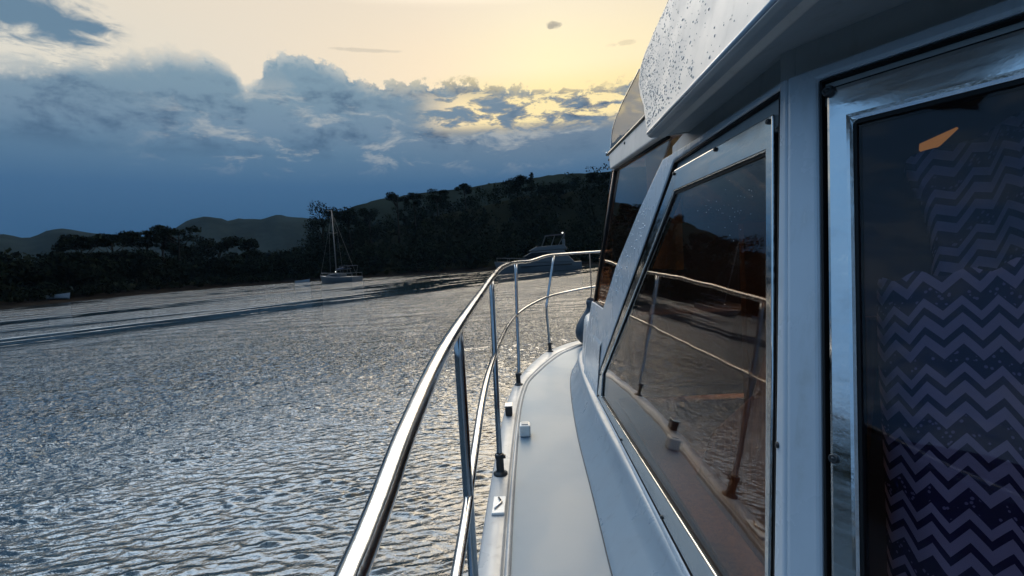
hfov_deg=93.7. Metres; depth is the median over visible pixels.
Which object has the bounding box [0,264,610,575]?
water
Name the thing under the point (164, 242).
pine tree
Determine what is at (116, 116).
sky
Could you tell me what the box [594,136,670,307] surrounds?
quarter window
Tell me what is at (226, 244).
shore tree
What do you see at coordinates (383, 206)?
hills
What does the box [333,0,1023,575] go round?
motor yacht
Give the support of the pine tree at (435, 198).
on the beach
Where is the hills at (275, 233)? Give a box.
[0,215,323,289]
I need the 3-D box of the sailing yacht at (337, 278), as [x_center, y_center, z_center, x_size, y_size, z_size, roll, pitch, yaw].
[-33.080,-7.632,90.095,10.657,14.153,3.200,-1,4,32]
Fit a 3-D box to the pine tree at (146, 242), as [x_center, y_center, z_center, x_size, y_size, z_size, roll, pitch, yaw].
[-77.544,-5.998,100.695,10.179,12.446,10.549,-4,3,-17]
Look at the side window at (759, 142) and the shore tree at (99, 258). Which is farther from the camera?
the shore tree at (99, 258)
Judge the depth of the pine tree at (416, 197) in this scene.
153.43 m
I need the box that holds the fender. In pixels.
[575,253,593,342]
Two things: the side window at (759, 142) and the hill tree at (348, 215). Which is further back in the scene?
the hill tree at (348, 215)
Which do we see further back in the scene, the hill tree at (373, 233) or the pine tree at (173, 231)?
the hill tree at (373, 233)
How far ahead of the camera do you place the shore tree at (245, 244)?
122.01 m
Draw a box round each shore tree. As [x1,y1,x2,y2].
[89,251,110,290]
[154,239,206,282]
[189,236,247,282]
[238,237,263,279]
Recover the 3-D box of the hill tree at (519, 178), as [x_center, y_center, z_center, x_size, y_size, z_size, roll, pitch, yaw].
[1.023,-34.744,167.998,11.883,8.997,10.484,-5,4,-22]
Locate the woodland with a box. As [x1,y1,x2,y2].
[0,160,765,302]
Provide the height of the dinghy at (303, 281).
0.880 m
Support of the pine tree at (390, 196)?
on the beach
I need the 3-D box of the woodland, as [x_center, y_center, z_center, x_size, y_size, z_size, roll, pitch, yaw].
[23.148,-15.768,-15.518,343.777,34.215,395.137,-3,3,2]
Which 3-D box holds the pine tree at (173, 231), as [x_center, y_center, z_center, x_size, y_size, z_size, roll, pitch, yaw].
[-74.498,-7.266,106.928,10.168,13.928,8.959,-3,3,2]
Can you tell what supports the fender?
hanging from the motor yacht at (703, 400)
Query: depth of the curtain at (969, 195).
0.79 m
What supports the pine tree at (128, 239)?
on the beach
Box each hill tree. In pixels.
[302,200,352,263]
[330,206,369,268]
[357,207,380,248]
[501,174,532,200]
[584,172,612,183]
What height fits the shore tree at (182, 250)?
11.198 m
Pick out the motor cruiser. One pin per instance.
(565, 262)
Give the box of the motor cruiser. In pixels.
[494,232,581,273]
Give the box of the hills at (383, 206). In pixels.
[324,160,765,245]
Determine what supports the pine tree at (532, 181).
on the beach
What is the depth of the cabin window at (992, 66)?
0.77 m
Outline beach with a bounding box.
[0,172,765,308]
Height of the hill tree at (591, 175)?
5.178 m
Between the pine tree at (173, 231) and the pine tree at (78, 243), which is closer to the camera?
the pine tree at (78, 243)
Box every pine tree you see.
[51,233,114,262]
[89,234,140,289]
[114,230,174,285]
[149,224,173,286]
[149,225,208,285]
[385,192,409,242]
[399,192,424,238]
[425,188,450,225]
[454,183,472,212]
[523,172,536,191]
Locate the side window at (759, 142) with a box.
[597,114,778,575]
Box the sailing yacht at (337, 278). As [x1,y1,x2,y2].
[320,210,362,282]
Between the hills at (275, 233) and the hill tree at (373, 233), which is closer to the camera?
the hill tree at (373, 233)
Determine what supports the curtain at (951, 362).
hanging from the motor yacht at (703, 400)
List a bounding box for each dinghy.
[46,293,69,298]
[295,279,309,282]
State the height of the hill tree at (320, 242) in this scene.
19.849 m
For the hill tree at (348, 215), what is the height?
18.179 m
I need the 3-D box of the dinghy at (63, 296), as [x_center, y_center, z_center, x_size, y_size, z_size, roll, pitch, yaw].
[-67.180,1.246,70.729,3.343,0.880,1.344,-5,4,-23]
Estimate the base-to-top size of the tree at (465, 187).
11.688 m
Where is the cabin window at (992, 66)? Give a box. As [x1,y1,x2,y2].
[822,27,1023,575]
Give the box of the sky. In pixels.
[0,0,667,237]
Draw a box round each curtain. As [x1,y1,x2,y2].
[877,257,1023,575]
[904,110,1023,276]

